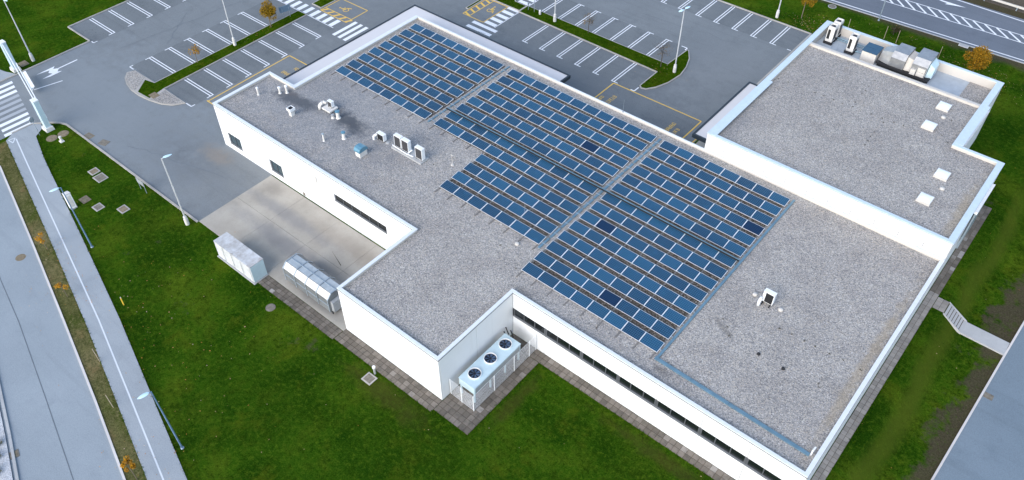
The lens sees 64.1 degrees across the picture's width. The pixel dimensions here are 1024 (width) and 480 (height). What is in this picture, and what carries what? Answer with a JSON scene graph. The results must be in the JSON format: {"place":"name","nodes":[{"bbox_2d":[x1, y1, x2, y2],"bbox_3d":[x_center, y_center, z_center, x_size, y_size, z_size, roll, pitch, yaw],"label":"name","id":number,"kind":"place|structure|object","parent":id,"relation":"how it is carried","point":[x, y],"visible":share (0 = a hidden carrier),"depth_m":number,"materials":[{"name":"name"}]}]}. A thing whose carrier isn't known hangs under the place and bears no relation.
{"place":"outdoors","nodes":[
{"label":"outdoors","id":0,"kind":"place"},
{"bbox_2d":[0,170,122,479],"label":"road","id":1,"kind":"structure","parent":0,"point":[58,432],"depth_m":65.38,"materials":[{"name":"grey asphalt"}]},
{"bbox_2d":[0,383,19,479],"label":"gutter","id":2,"kind":"object","parent":1,"relation":"on","point":[7,437],"visible":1,"depth_m":61.98,"materials":[{"name":"concrete"}]},
{"bbox_2d":[6,124,186,479],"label":"cycle path","id":3,"kind":"structure","parent":0,"point":[143,421],"depth_m":69.98,"materials":[{"name":"grey asphalt"}]},
{"bbox_2d":[391,133,428,164],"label":"condenser bank","id":4,"kind":"structure","parent":0,"point":[402,145],"depth_m":76.86,"materials":[{"name":"metal"}]},
{"bbox_2d":[0,0,1023,479],"bbox_3d":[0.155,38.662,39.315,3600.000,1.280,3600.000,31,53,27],"label":"ground","id":5,"kind":"structure","parent":0,"point":[290,398],"depth_m":66.49,"materials":[{"name":"green plant"}]},
{"bbox_2d":[0,413,12,479],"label":"gravel bed","id":6,"kind":"object","parent":5,"relation":"on","point":[5,472],"visible":1,"depth_m":60.48,"materials":[{"name":"gravel"}]},
{"bbox_2d":[0,384,18,479],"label":"kerb","id":7,"kind":"structure","parent":5,"relation":"on","point":[9,438],"depth_m":61.86,"materials":[{"name":"concrete"}]},
{"bbox_2d":[0,39,54,132],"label":"entry gantry","id":8,"kind":"object","parent":5,"relation":"on","point":[46,126],"visible":1,"depth_m":90.99,"materials":[{"name":"white metal"}]},
{"bbox_2d":[0,41,89,81],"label":"kerb","id":9,"kind":"structure","parent":5,"relation":"on","point":[44,61],"depth_m":97.50,"materials":[{"name":"concrete"}]},
{"bbox_2d":[0,165,125,479],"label":"kerb","id":10,"kind":"structure","parent":5,"relation":"on","point":[79,361],"depth_m":68.57,"materials":[{"name":"grey concrete"}]},
{"bbox_2d":[61,191,76,209],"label":"bench","id":11,"kind":"object","parent":5,"relation":"on","point":[70,200],"visible":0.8,"depth_m":78.83,"materials":[{"name":"white metal"}]},
{"bbox_2d":[49,187,93,247],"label":"street lamp","id":12,"kind":"object","parent":5,"relation":"on","point":[54,189],"visible":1,"depth_m":73.00,"materials":[{"name":"metal"}]},
{"bbox_2d":[0,141,146,479],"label":"verge","id":13,"kind":"structure","parent":5,"relation":"on","point":[98,381],"depth_m":69.64,"materials":[{"name":"green plant"}]},
{"bbox_2d":[120,455,137,479],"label":"tree","id":14,"kind":"object","parent":13,"relation":"on","point":[126,461],"visible":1,"depth_m":57.88,"materials":[{"name":"orange plant"}]},
{"bbox_2d":[68,0,129,40],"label":"kerb","id":15,"kind":"structure","parent":5,"relation":"on","point":[92,16],"depth_m":104.25,"materials":[{"name":"concrete"}]},
{"bbox_2d":[41,122,197,221],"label":"kerb","id":16,"kind":"structure","parent":5,"relation":"on","point":[132,173],"depth_m":83.56,"materials":[{"name":"concrete"}]},
{"bbox_2d":[137,391,183,449],"bbox_3d":[-25.005,13.139,58.356,1.108,7.600,0.338,-32,53,-27],"label":"street lamp","id":17,"kind":"object","parent":5,"relation":"on","point":[143,395],"visible":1,"depth_m":57.95,"materials":[{"name":"metal"}]},
{"bbox_2d":[161,154,189,225],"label":"street lamp","id":18,"kind":"object","parent":5,"relation":"on","point":[186,220],"visible":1,"depth_m":75.53,"materials":[{"name":"metal"}]},
{"bbox_2d":[213,232,268,284],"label":"storage container","id":19,"kind":"object","parent":5,"relation":"on","point":[243,260],"visible":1,"depth_m":72.76,"materials":[{"name":"grey metal"}]},
{"bbox_2d":[199,175,384,330],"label":"loading yard","id":20,"kind":"structure","parent":5,"relation":"on","point":[274,223],"depth_m":77.04,"materials":[{"name":"concrete"}]},
{"bbox_2d":[282,253,341,313],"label":"shelter","id":21,"kind":"object","parent":20,"relation":"on","point":[316,283],"visible":0.91,"depth_m":70.44,"materials":[{"name":"metal"}]},
{"bbox_2d":[258,276,341,338],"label":"paved margin","id":22,"kind":"object","parent":5,"relation":"on","point":[304,310],"visible":1,"depth_m":70.71,"materials":[{"name":"concrete"}]},
{"bbox_2d":[361,372,377,385],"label":"manhole cover","id":23,"kind":"object","parent":5,"relation":"on","point":[369,378],"visible":1,"depth_m":65.50,"materials":[{"name":"concrete"}]},
{"bbox_2d":[334,329,441,410],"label":"paved margin","id":24,"kind":"object","parent":5,"relation":"on","point":[397,376],"visible":1,"depth_m":66.04,"materials":[{"name":"concrete"}]},
{"bbox_2d":[0,0,808,221],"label":"parking lot","id":25,"kind":"structure","parent":5,"relation":"on","point":[84,89],"depth_m":97.46,"materials":[{"name":"grey asphalt"}]},
{"bbox_2d":[125,10,306,105],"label":"planted island","id":26,"kind":"structure","parent":25,"relation":"on","point":[140,85],"depth_m":95.69,"materials":[{"name":"plant"}]},
{"bbox_2d":[259,0,276,25],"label":"tree","id":27,"kind":"object","parent":26,"relation":"on","point":[267,10],"visible":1,"depth_m":100.60,"materials":[{"name":"yellow plant"}]},
{"bbox_2d":[312,0,336,7],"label":"planted island","id":28,"kind":"structure","parent":25,"relation":"on","point":[320,3],"depth_m":106.85,"materials":[{"name":"plant"}]},
{"bbox_2d":[465,0,525,10],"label":"planted island","id":29,"kind":"structure","parent":25,"relation":"on","point":[515,5],"depth_m":106.41,"materials":[{"name":"plant"}]},
{"bbox_2d":[518,6,689,89],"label":"planted island","id":30,"kind":"structure","parent":25,"relation":"on","point":[663,74],"depth_m":98.32,"materials":[{"name":"plant"}]},
{"bbox_2d":[673,6,689,72],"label":"street lamp","id":31,"kind":"object","parent":30,"relation":"on","point":[675,64],"visible":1,"depth_m":92.69,"materials":[{"name":"metal"}]},
{"bbox_2d":[434,351,537,434],"bbox_3d":[-1.958,11.581,65.027,3.530,0.086,8.680,31,53,27],"label":"paved margin","id":32,"kind":"object","parent":5,"relation":"on","point":[457,412],"visible":0.61,"depth_m":64.07,"materials":[{"name":"concrete"}]},
{"bbox_2d":[458,327,520,402],"bbox_3d":[-1.616,9.758,65.242,2.196,2.190,6.531,31,53,27],"label":"cooling unit","id":33,"kind":"object","parent":32,"relation":"on","point":[489,364],"visible":0.98,"depth_m":64.05,"materials":[{"name":"white metal"}]},
{"bbox_2d":[449,334,536,410],"bbox_3d":[-1.426,9.905,65.286,2.490,2.020,7.740,31,53,27],"label":"fence","id":34,"kind":"object","parent":32,"relation":"on","point":[473,401],"visible":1,"depth_m":63.99,"materials":[{"name":"white metal"}]},
{"bbox_2d":[26,17,1021,478],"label":"fallen leaves","id":35,"kind":"object","parent":5,"relation":"on","point":[240,331],"visible":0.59,"depth_m":71.60,"materials":[{"name":"plant"}]},
{"bbox_2d":[212,5,944,479],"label":"commercial building","id":36,"kind":"structure","parent":5,"relation":"on","point":[438,293],"depth_m":66.62,"materials":[{"name":"concrete"}]},
{"bbox_2d":[270,160,283,177],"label":"window","id":37,"kind":"structure","parent":36,"relation":"in","point":[276,168],"depth_m":81.68,"materials":[{"name":"grey glass"}]},
{"bbox_2d":[318,99,337,112],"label":"roof vent","id":38,"kind":"object","parent":36,"relation":"on","point":[330,107],"visible":1,"depth_m":81.96,"materials":[{"name":"metal"}]},
{"bbox_2d":[354,143,367,157],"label":"exhaust hood","id":39,"kind":"object","parent":36,"relation":"on","point":[360,149],"visible":1,"depth_m":76.75,"materials":[{"name":"blue metal"}]},
{"bbox_2d":[335,195,386,233],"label":"window","id":40,"kind":"structure","parent":36,"relation":"in","point":[350,207],"depth_m":75.08,"materials":[{"name":"black glass"}]},
{"bbox_2d":[331,66,431,123],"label":"solar panel row","id":41,"kind":"object","parent":36,"relation":"on","point":[413,108],"visible":1,"depth_m":84.03,"materials":[{"name":"glass"}]},
{"bbox_2d":[345,59,442,113],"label":"solar panel row","id":42,"kind":"object","parent":36,"relation":"on","point":[398,87],"visible":1,"depth_m":84.91,"materials":[{"name":"glass"}]},
{"bbox_2d":[356,53,453,106],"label":"solar panel row","id":43,"kind":"object","parent":36,"relation":"on","point":[409,80],"visible":1,"depth_m":85.77,"materials":[{"name":"glass"}]},
{"bbox_2d":[367,47,463,98],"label":"solar panel row","id":44,"kind":"object","parent":36,"relation":"on","point":[421,74],"visible":1,"depth_m":86.60,"materials":[{"name":"glass"}]},
{"bbox_2d":[377,41,473,91],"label":"solar panel row","id":45,"kind":"object","parent":36,"relation":"on","point":[432,68],"visible":1,"depth_m":87.46,"materials":[{"name":"glass"}]},
{"bbox_2d":[388,35,483,84],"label":"solar panel row","id":46,"kind":"object","parent":36,"relation":"on","point":[445,63],"visible":1,"depth_m":88.34,"materials":[{"name":"glass"}]},
{"bbox_2d":[398,29,493,78],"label":"solar panel row","id":47,"kind":"object","parent":36,"relation":"on","point":[454,56],"visible":1,"depth_m":89.21,"materials":[{"name":"glass"}]},
{"bbox_2d":[408,23,503,71],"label":"solar panel row","id":48,"kind":"object","parent":36,"relation":"on","point":[473,54],"visible":1,"depth_m":90.04,"materials":[{"name":"glass"}]},
{"bbox_2d":[428,66,509,121],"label":"cable tray","id":49,"kind":"object","parent":36,"relation":"on","point":[444,110],"visible":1,"depth_m":84.06,"materials":[{"name":"metal"}]},
{"bbox_2d":[434,180,545,249],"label":"solar panel row","id":50,"kind":"object","parent":36,"relation":"on","point":[528,232],"visible":1,"depth_m":71.51,"materials":[{"name":"glass"}]},
{"bbox_2d":[450,171,557,236],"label":"solar panel row","id":51,"kind":"object","parent":36,"relation":"on","point":[506,203],"visible":1,"depth_m":72.39,"materials":[{"name":"glass"}]},
{"bbox_2d":[429,118,588,205],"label":"solar panel row","id":52,"kind":"object","parent":36,"relation":"on","point":[533,172],"visible":1,"depth_m":76.38,"materials":[{"name":"glass"}]},
{"bbox_2d":[461,162,568,225],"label":"solar panel row","id":53,"kind":"object","parent":36,"relation":"on","point":[520,195],"visible":1,"depth_m":73.22,"materials":[{"name":"glass"}]},
{"bbox_2d":[443,111,597,196],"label":"solar panel row","id":54,"kind":"object","parent":36,"relation":"on","point":[534,159],"visible":1,"depth_m":77.15,"materials":[{"name":"glass"}]},
{"bbox_2d":[473,154,579,215],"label":"solar panel row","id":55,"kind":"object","parent":36,"relation":"on","point":[533,187],"visible":1,"depth_m":74.10,"materials":[{"name":"glass"}]},
{"bbox_2d":[513,309,545,335],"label":"window","id":56,"kind":"structure","parent":36,"relation":"in","point":[517,314],"depth_m":66.11,"materials":[{"name":"black glass"}]},
{"bbox_2d":[455,103,608,186],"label":"solar panel row","id":57,"kind":"object","parent":36,"relation":"on","point":[564,160],"visible":1,"depth_m":78.02,"materials":[{"name":"glass"}]},
{"bbox_2d":[465,96,618,178],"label":"solar panel row","id":58,"kind":"object","parent":36,"relation":"on","point":[598,164],"visible":1,"depth_m":78.94,"materials":[{"name":"glass"}]},
{"bbox_2d":[475,89,628,169],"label":"solar panel row","id":59,"kind":"object","parent":36,"relation":"on","point":[621,162],"visible":1,"depth_m":79.78,"materials":[{"name":"glass"}]},
{"bbox_2d":[486,82,637,160],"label":"solar panel row","id":60,"kind":"object","parent":36,"relation":"on","point":[617,147],"visible":1,"depth_m":80.59,"materials":[{"name":"glass"}]},
{"bbox_2d":[545,329,581,358],"bbox_3d":[4.031,8.138,64.463,3.530,0.980,0.180,31,53,27],"label":"window","id":61,"kind":"structure","parent":36,"relation":"in","point":[549,335],"depth_m":64.58,"materials":[{"name":"black glass"}]},
{"bbox_2d":[496,76,647,152],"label":"solar panel row","id":62,"kind":"object","parent":36,"relation":"on","point":[582,117],"visible":1,"depth_m":81.47,"materials":[{"name":"glass"}]},
{"bbox_2d":[505,69,656,144],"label":"solar panel row","id":63,"kind":"object","parent":36,"relation":"on","point":[592,110],"visible":1,"depth_m":82.34,"materials":[{"name":"glass"}]},
{"bbox_2d":[516,262,663,358],"bbox_3d":[5.876,5.322,63.976,13.092,0.273,1.830,31,53,27],"label":"solar panel row","id":64,"kind":"object","parent":36,"relation":"on","point":[635,332],"visible":1,"depth_m":63.89,"materials":[{"name":"glass"}]},
{"bbox_2d":[446,107,739,261],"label":"cable tray","id":65,"kind":"object","parent":36,"relation":"on","point":[610,193],"visible":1,"depth_m":73.30,"materials":[{"name":"metal"}]},
{"bbox_2d":[580,352,618,382],"bbox_3d":[6.720,9.730,62.888,3.430,0.980,0.180,31,53,27],"label":"window","id":66,"kind":"structure","parent":36,"relation":"in","point":[596,365],"depth_m":63.00,"materials":[{"name":"black glass"}]},
{"bbox_2d":[538,138,661,248],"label":"cable tray","id":67,"kind":"object","parent":36,"relation":"on","point":[596,196],"visible":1,"depth_m":73.23,"materials":[{"name":"metal"}]},
{"bbox_2d":[532,251,675,341],"bbox_3d":[7.047,4.318,64.960,13.091,0.273,1.350,31,53,27],"label":"solar panel row","id":68,"kind":"object","parent":36,"relation":"on","point":[615,301],"visible":1,"depth_m":64.76,"materials":[{"name":"glass"}]},
{"bbox_2d":[544,241,686,328],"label":"solar panel row","id":69,"kind":"object","parent":36,"relation":"on","point":[626,289],"visible":1,"depth_m":65.63,"materials":[{"name":"glass"}]},
{"bbox_2d":[556,230,697,316],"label":"solar panel row","id":70,"kind":"object","parent":36,"relation":"on","point":[643,281],"visible":1,"depth_m":66.48,"materials":[{"name":"glass"}]},
{"bbox_2d":[617,376,656,406],"bbox_3d":[9.360,11.292,61.341,3.400,0.980,0.180,31,53,27],"label":"window","id":71,"kind":"structure","parent":36,"relation":"in","point":[624,383],"depth_m":61.44,"materials":[{"name":"black glass"}]},
{"bbox_2d":[567,220,707,304],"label":"solar panel row","id":72,"kind":"object","parent":36,"relation":"on","point":[662,274],"visible":1,"depth_m":67.33,"materials":[{"name":"glass"}]},
{"bbox_2d":[578,211,717,292],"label":"solar panel row","id":73,"kind":"object","parent":36,"relation":"on","point":[680,267],"visible":1,"depth_m":68.19,"materials":[{"name":"glass"}]},
{"bbox_2d":[589,201,727,281],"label":"solar panel row","id":74,"kind":"object","parent":36,"relation":"on","point":[716,270],"visible":1,"depth_m":69.05,"materials":[{"name":"glass"}]},
{"bbox_2d":[599,193,735,269],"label":"solar panel row","id":75,"kind":"object","parent":36,"relation":"on","point":[726,260],"visible":1,"depth_m":69.89,"materials":[{"name":"glass"}]},
{"bbox_2d":[655,400,700,434],"bbox_3d":[12.099,12.913,59.736,3.690,0.980,0.180,31,53,27],"label":"window","id":76,"kind":"structure","parent":36,"relation":"in","point":[660,406],"depth_m":59.84,"materials":[{"name":"black glass"}]},
{"bbox_2d":[610,183,746,258],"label":"solar panel row","id":77,"kind":"object","parent":36,"relation":"on","point":[686,223],"visible":1,"depth_m":70.77,"materials":[{"name":"glass"}]},
{"bbox_2d":[620,174,755,247],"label":"solar panel row","id":78,"kind":"object","parent":36,"relation":"on","point":[694,212],"visible":1,"depth_m":71.66,"materials":[{"name":"glass"}]},
{"bbox_2d":[629,165,764,237],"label":"solar panel row","id":79,"kind":"object","parent":36,"relation":"on","point":[722,212],"visible":1,"depth_m":72.49,"materials":[{"name":"glass"}]},
{"bbox_2d":[639,157,773,227],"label":"solar panel row","id":80,"kind":"object","parent":36,"relation":"on","point":[730,202],"visible":1,"depth_m":73.34,"materials":[{"name":"glass"}]},
{"bbox_2d":[648,148,781,217],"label":"solar panel row","id":81,"kind":"object","parent":36,"relation":"on","point":[750,198],"visible":1,"depth_m":74.21,"materials":[{"name":"glass"}]},
{"bbox_2d":[698,428,746,464],"bbox_3d":[14.954,14.602,58.063,3.700,0.980,0.180,31,53,27],"label":"window","id":82,"kind":"structure","parent":36,"relation":"in","point":[703,434],"depth_m":58.17,"materials":[{"name":"black glass"}]},
{"bbox_2d":[658,140,789,207],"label":"solar panel row","id":83,"kind":"object","parent":36,"relation":"on","point":[763,191],"visible":1,"depth_m":75.04,"materials":[{"name":"glass"}]},
{"bbox_2d":[657,199,794,357],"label":"cable tray","id":84,"kind":"object","parent":36,"relation":"on","point":[722,283],"visible":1,"depth_m":65.84,"materials":[{"name":"grey metal"}]},
{"bbox_2d":[654,356,816,455],"bbox_3d":[15.435,11.434,57.727,12.540,0.560,0.654,31,53,27],"label":"cable tray","id":85,"kind":"object","parent":36,"relation":"on","point":[738,410],"visible":1,"depth_m":57.53,"materials":[{"name":"white metal"}]},
{"bbox_2d":[745,458,780,479],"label":"window","id":86,"kind":"structure","parent":36,"relation":"in","point":[749,463],"depth_m":56.85,"materials":[{"name":"black glass"}]},
{"bbox_2d":[756,288,777,307],"bbox_3d":[19.902,4.620,63.847,1.033,1.362,1.066,31,53,27],"label":"condenser unit","id":87,"kind":"object","parent":36,"relation":"on","point":[769,296],"visible":1,"depth_m":63.72,"materials":[{"name":"white metal"}]},
{"bbox_2d":[510,334,734,479],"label":"paved margin","id":88,"kind":"object","parent":5,"relation":"on","point":[658,436],"visible":1,"depth_m":63.05,"materials":[{"name":"concrete"}]},
{"bbox_2d":[718,0,811,33],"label":"kerb","id":89,"kind":"structure","parent":5,"relation":"on","point":[765,17],"depth_m":104.09,"materials":[{"name":"concrete"}]},
{"bbox_2d":[757,34,811,84],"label":"kerb","id":90,"kind":"structure","parent":5,"relation":"on","point":[782,60],"depth_m":97.18,"materials":[{"name":"concrete"}]},
{"bbox_2d":[692,20,1004,297],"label":"annex building","id":91,"kind":"structure","parent":5,"relation":"on","point":[803,137],"depth_m":76.32,"materials":[{"name":"grey gravel"}]},
{"bbox_2d":[823,23,838,45],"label":"tall condenser","id":92,"kind":"object","parent":91,"relation":"on","point":[829,39],"visible":0.99,"depth_m":87.86,"materials":[{"name":"metal"}]},
{"bbox_2d":[843,32,859,55],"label":"tall condenser","id":93,"kind":"object","parent":91,"relation":"on","point":[850,49],"visible":1,"depth_m":86.49,"materials":[{"name":"metal"}]},
{"bbox_2d":[859,42,883,64],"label":"air intake box","id":94,"kind":"object","parent":91,"relation":"on","point":[871,53],"visible":0.93,"depth_m":85.57,"materials":[{"name":"beige metal"}]},
{"bbox_2d":[876,43,938,83],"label":"air handling unit","id":95,"kind":"object","parent":91,"relation":"on","point":[909,61],"visible":1,"depth_m":83.77,"materials":[{"name":"metal"}]},
{"bbox_2d":[915,191,934,206],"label":"skylight","id":96,"kind":"object","parent":91,"relation":"on","point":[926,199],"visible":1,"depth_m":69.88,"materials":[{"name":"white plastic"}]},
{"bbox_2d":[921,119,937,131],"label":"skylight","id":97,"kind":"object","parent":91,"relation":"on","point":[928,125],"visible":1,"depth_m":77.00,"materials":[{"name":"white plastic"}]},
{"bbox_2d":[933,168,950,181],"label":"skylight","id":98,"kind":"object","parent":91,"relation":"on","point":[942,174],"visible":1,"depth_m":72.08,"materials":[{"name":"white plastic"}]},
{"bbox_2d":[936,101,951,112],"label":"skylight","id":99,"kind":"object","parent":91,"relation":"on","point":[944,106],"visible":1,"depth_m":79.09,"materials":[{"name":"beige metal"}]},
{"bbox_2d":[811,304,930,479],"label":"paved margin","id":100,"kind":"object","parent":5,"relation":"on","point":[829,461],"visible":1,"depth_m":64.17,"materials":[{"name":"concrete"}]},
{"bbox_2d":[823,0,1023,63],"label":"kerb","id":101,"kind":"structure","parent":5,"relation":"on","point":[920,30],"depth_m":101.89,"materials":[{"name":"concrete"}]},
{"bbox_2d":[922,291,938,307],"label":"stair landing","id":102,"kind":"object","parent":5,"relation":"on","point":[931,297],"visible":1,"depth_m":71.14,"materials":[{"name":"concrete"}]},
{"bbox_2d":[932,297,949,312],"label":"stair landing","id":103,"kind":"object","parent":5,"relation":"on","point":[941,304],"visible":1,"depth_m":70.73,"materials":[{"name":"concrete"}]},
{"bbox_2d":[943,302,966,333],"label":"garden stairs","id":104,"kind":"structure","parent":5,"relation":"on","point":[956,319],"depth_m":70.46,"materials":[{"name":"concrete"}]},
{"bbox_2d":[930,205,991,293],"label":"paved margin","id":105,"kind":"object","parent":5,"relation":"on","point":[944,276],"visible":0.91,"depth_m":75.07,"materials":[{"name":"concrete"}]},
{"bbox_2d":[931,321,1023,479],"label":"kerb","id":106,"kind":"structure","parent":5,"relation":"on","point":[974,407],"depth_m":65.08,"materials":[{"name":"concrete"}]},
{"bbox_2d":[962,45,993,71],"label":"tree","id":107,"kind":"object","parent":5,"relation":"on","point":[979,56],"visible":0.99,"depth_m":93.44,"materials":[{"name":"yellow plant"}]},
{"bbox_2d":[934,325,1023,479],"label":"lane","id":108,"kind":"structure","parent":5,"relation":"on","point":[989,444],"depth_m":63.22,"materials":[{"name":"grey asphalt"}]},
{"bbox_2d":[960,322,1009,354],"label":"footpath","id":109,"kind":"structure","parent":5,"relation":"on","point":[984,338],"depth_m":69.61,"materials":[{"name":"concrete"}]},
{"bbox_2d":[827,0,1023,62],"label":"road","id":110,"kind":"structure","parent":0,"point":[975,25],"depth_m":103.52,"materials":[{"name":"grey asphalt"}]},
{"bbox_2d":[982,0,1023,12],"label":"roadside bank","id":111,"kind":"structure","parent":0,"point":[1019,2],"depth_m":106.29,"materials":[{"name":"soil"}]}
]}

